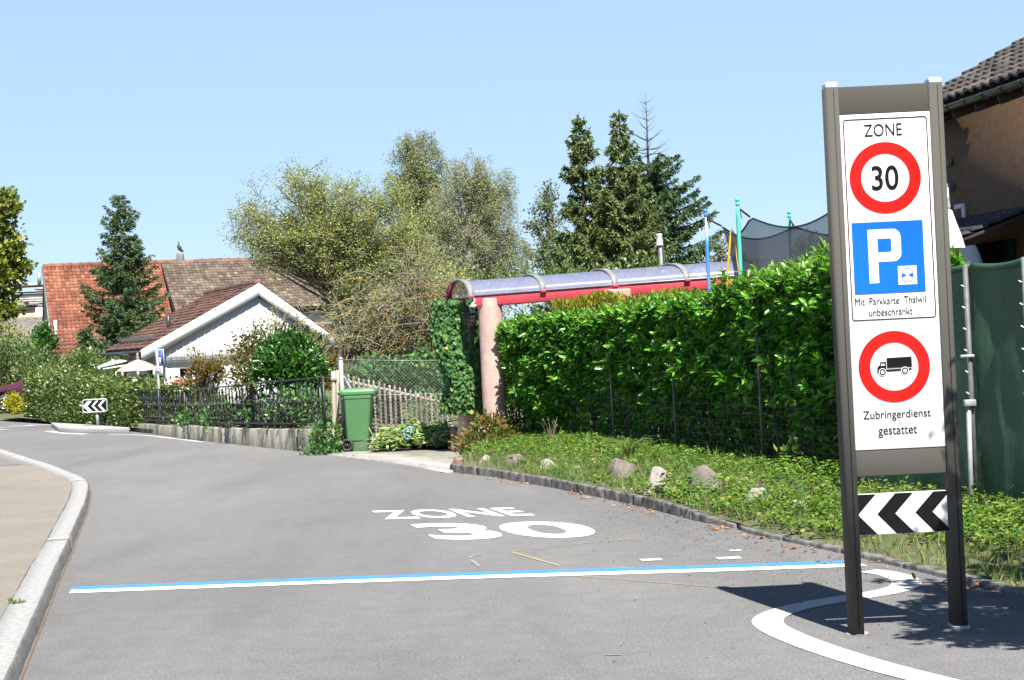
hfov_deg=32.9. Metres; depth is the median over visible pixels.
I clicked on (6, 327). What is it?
shrub
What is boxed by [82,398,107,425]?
arrow sign
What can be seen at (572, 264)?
backdrop shrub
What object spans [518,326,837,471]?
wire fence
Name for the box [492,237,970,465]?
laurel hedge
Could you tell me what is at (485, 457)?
boulder
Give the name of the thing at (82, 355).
shrub
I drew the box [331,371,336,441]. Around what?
gate post
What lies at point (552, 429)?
dry weed
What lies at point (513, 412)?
shade plant
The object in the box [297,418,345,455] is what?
ivy patch
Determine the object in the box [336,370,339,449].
gate post
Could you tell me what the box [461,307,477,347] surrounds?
wall lantern
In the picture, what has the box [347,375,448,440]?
picket fence
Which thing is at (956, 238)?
parasol
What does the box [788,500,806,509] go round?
boulder
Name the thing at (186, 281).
tiled house
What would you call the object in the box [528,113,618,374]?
spruce tree
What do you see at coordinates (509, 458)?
boulder
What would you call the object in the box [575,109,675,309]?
spruce tree
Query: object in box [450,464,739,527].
kerb
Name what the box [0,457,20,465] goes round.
pavement patch
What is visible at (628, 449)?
grass tuft
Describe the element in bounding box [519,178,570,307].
ash tree
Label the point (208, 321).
white house
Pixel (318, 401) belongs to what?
iron railing
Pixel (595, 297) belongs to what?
conifer hedge
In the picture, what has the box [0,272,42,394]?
flat roofed building
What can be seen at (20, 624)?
kerb
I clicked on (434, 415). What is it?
undergrowth
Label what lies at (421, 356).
undergrowth
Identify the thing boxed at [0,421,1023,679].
road
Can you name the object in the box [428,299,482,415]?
ivy
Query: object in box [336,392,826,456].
garden ground
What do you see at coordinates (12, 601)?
kerb weed
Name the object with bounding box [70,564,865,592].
road marking
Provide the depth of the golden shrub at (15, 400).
55.49 m
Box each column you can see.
[454,314,474,452]
[478,298,506,425]
[605,288,630,432]
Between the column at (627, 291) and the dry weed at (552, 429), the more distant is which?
the column at (627, 291)
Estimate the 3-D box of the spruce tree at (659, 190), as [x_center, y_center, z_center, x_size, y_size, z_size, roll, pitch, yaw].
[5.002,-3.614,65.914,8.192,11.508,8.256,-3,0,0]
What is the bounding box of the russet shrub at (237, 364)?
[216,319,274,425]
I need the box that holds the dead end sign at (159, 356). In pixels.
[155,349,164,423]
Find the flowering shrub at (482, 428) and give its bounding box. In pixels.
[448,407,525,454]
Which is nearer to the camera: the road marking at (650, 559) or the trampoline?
the road marking at (650, 559)
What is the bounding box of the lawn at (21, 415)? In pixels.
[0,395,341,429]
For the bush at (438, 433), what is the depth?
27.66 m
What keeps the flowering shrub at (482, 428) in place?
on the verge
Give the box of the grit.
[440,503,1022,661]
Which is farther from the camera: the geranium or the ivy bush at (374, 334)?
the geranium
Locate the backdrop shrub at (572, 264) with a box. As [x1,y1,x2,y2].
[442,245,722,380]
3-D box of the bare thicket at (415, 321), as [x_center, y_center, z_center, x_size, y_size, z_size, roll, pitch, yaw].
[-2.220,-0.215,33.478,3.699,3.762,4.282,-3,0,-37]
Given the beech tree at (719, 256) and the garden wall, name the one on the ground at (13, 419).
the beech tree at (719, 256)
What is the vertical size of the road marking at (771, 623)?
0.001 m
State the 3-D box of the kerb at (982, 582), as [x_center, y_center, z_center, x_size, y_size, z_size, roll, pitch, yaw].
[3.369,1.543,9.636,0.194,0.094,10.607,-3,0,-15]
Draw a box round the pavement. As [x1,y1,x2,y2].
[0,454,71,618]
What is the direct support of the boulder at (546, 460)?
on the verge
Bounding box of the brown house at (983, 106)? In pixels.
[942,37,1023,263]
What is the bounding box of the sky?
[0,0,1023,319]
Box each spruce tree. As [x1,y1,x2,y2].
[69,195,170,385]
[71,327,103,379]
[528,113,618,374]
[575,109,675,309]
[576,93,723,290]
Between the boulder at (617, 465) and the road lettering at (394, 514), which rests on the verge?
the boulder at (617, 465)
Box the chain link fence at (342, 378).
[338,357,451,438]
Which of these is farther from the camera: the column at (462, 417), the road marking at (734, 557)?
the column at (462, 417)
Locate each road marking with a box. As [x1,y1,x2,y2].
[44,431,83,433]
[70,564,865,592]
[71,560,843,589]
[116,434,203,441]
[640,558,661,560]
[715,556,740,558]
[752,569,957,679]
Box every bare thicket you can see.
[247,293,364,422]
[305,231,475,425]
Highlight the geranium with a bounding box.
[169,375,192,388]
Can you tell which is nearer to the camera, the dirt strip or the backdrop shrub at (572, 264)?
the dirt strip
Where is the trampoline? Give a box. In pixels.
[703,198,828,443]
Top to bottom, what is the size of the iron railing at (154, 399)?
0.879 m
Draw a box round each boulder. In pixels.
[449,457,465,468]
[479,455,489,461]
[505,454,524,465]
[540,459,556,467]
[608,458,638,479]
[644,466,669,494]
[688,465,726,492]
[743,487,769,505]
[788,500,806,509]
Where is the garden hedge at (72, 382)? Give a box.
[21,358,228,430]
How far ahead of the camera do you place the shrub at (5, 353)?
65.83 m
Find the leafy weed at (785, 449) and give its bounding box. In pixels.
[773,437,802,468]
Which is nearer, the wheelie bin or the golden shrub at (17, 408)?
the wheelie bin
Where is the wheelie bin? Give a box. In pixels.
[337,387,377,451]
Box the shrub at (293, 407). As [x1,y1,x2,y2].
[169,380,340,431]
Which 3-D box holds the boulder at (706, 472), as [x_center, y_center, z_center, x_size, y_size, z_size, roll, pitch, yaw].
[1.969,1.439,17.046,0.364,0.430,0.419,-3,0,42]
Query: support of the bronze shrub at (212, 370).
on the lawn at (21, 415)
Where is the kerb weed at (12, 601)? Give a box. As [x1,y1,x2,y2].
[4,597,25,603]
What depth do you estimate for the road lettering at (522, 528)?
15.48 m
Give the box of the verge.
[461,427,1023,587]
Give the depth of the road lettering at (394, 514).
17.25 m
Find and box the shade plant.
[506,372,532,429]
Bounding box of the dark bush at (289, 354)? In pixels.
[243,321,335,427]
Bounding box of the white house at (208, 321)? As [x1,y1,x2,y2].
[101,279,334,415]
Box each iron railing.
[104,388,186,425]
[185,376,326,428]
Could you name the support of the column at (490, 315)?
on the verge
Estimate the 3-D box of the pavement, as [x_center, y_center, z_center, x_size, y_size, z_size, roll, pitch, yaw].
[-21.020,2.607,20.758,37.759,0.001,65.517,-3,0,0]
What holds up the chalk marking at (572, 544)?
on the road
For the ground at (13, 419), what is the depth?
54.72 m
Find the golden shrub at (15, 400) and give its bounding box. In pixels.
[0,390,23,413]
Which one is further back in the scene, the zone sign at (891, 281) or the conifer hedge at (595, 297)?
the conifer hedge at (595, 297)
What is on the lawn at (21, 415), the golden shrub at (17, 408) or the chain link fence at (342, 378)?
the golden shrub at (17, 408)
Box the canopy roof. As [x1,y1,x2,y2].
[446,260,733,306]
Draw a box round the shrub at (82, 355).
[57,342,128,395]
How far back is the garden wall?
32.01 m
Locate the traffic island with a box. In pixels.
[51,423,129,432]
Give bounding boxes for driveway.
[326,448,462,472]
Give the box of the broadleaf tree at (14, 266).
[0,185,38,321]
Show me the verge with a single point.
(777, 527)
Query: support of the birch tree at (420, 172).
on the ground at (13, 419)
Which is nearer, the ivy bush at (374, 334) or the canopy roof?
the canopy roof
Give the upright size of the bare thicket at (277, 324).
2.527 m
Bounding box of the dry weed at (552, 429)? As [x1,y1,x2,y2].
[542,418,561,440]
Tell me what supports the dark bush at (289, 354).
on the lawn at (21, 415)
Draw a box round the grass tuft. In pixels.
[596,434,663,455]
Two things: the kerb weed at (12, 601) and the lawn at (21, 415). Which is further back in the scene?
the lawn at (21, 415)
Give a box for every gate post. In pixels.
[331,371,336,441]
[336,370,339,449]
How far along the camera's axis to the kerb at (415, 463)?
24.97 m
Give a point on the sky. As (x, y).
(162, 105)
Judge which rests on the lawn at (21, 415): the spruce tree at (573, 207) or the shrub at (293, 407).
the shrub at (293, 407)
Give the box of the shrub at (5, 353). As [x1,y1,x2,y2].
[0,330,51,405]
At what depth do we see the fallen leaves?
14.01 m
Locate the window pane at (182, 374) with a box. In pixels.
[180,369,191,388]
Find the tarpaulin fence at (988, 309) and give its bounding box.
[857,257,1023,506]
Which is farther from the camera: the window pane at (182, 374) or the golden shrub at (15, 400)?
the golden shrub at (15, 400)
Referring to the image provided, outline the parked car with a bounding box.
[0,366,66,411]
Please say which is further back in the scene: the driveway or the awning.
the awning
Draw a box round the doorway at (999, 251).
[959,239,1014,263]
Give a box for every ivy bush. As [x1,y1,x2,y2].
[18,319,64,366]
[327,299,437,417]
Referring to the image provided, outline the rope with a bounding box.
[403,426,414,439]
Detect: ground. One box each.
[0,389,410,445]
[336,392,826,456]
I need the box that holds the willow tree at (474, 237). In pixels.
[408,148,538,308]
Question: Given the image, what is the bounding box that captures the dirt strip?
[20,490,91,679]
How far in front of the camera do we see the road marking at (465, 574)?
12.70 m
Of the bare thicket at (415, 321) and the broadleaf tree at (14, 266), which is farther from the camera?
the broadleaf tree at (14, 266)
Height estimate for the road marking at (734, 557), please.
0.001 m
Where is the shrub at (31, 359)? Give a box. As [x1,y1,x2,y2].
[2,340,117,400]
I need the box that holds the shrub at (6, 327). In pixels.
[0,315,29,406]
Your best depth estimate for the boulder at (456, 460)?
22.95 m
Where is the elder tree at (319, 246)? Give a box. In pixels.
[215,152,451,389]
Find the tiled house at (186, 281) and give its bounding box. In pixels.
[41,242,458,388]
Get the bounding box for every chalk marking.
[512,538,634,551]
[512,552,559,565]
[581,576,793,590]
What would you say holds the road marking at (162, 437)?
on the road
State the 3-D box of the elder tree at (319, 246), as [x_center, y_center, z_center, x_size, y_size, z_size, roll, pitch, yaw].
[-3.601,-1.115,36.489,5.102,5.838,2.862,-3,0,0]
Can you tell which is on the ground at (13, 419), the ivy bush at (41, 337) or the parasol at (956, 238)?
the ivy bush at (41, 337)
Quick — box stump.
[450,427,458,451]
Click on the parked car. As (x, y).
(17, 387)
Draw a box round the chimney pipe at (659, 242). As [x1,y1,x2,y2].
[656,234,664,265]
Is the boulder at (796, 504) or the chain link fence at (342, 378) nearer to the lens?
the boulder at (796, 504)
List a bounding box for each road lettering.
[373,508,532,518]
[411,522,594,538]
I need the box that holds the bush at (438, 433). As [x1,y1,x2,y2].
[358,416,458,451]
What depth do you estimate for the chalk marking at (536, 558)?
13.35 m
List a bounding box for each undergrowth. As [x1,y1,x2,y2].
[329,337,452,427]
[402,389,457,425]
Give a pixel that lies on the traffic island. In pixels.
(71, 428)
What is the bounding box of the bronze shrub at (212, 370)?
[184,345,228,425]
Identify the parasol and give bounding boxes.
[115,352,155,415]
[947,184,964,249]
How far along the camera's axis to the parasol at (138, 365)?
43.28 m
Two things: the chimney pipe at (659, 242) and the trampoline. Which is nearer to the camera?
the trampoline
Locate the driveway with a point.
(442, 458)
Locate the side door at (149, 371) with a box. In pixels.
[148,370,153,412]
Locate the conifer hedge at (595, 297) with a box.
[551,285,837,429]
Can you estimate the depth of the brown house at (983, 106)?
26.46 m
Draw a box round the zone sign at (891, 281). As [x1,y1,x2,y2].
[822,77,969,634]
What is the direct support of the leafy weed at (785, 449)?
on the verge
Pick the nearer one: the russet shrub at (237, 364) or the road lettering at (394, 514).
the road lettering at (394, 514)
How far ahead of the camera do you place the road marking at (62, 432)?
41.59 m
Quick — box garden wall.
[106,420,335,453]
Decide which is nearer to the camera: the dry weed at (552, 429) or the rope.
the dry weed at (552, 429)
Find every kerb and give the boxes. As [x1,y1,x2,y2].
[0,449,89,679]
[344,454,452,471]
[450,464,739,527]
[738,525,1023,597]
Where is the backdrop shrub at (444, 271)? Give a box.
[312,221,489,350]
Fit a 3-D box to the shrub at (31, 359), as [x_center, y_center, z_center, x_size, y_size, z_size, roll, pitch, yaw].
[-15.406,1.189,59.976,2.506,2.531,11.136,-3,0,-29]
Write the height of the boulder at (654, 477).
0.356 m
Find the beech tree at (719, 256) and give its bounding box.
[702,230,731,262]
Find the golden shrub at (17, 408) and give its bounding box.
[10,405,22,417]
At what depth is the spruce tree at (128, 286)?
59.67 m
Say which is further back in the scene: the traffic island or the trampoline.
the traffic island
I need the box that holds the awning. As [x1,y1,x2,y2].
[98,355,135,369]
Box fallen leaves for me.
[433,434,1017,607]
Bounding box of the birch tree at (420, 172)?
[378,129,462,350]
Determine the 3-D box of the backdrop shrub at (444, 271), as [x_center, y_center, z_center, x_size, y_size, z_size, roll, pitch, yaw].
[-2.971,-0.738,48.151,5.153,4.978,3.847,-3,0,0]
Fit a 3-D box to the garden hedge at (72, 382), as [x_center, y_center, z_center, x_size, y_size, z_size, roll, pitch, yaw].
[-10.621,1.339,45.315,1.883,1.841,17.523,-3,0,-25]
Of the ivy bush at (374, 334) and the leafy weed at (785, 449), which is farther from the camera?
the ivy bush at (374, 334)
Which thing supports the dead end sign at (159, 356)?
on the lawn at (21, 415)
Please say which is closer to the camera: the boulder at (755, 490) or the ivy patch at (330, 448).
the boulder at (755, 490)

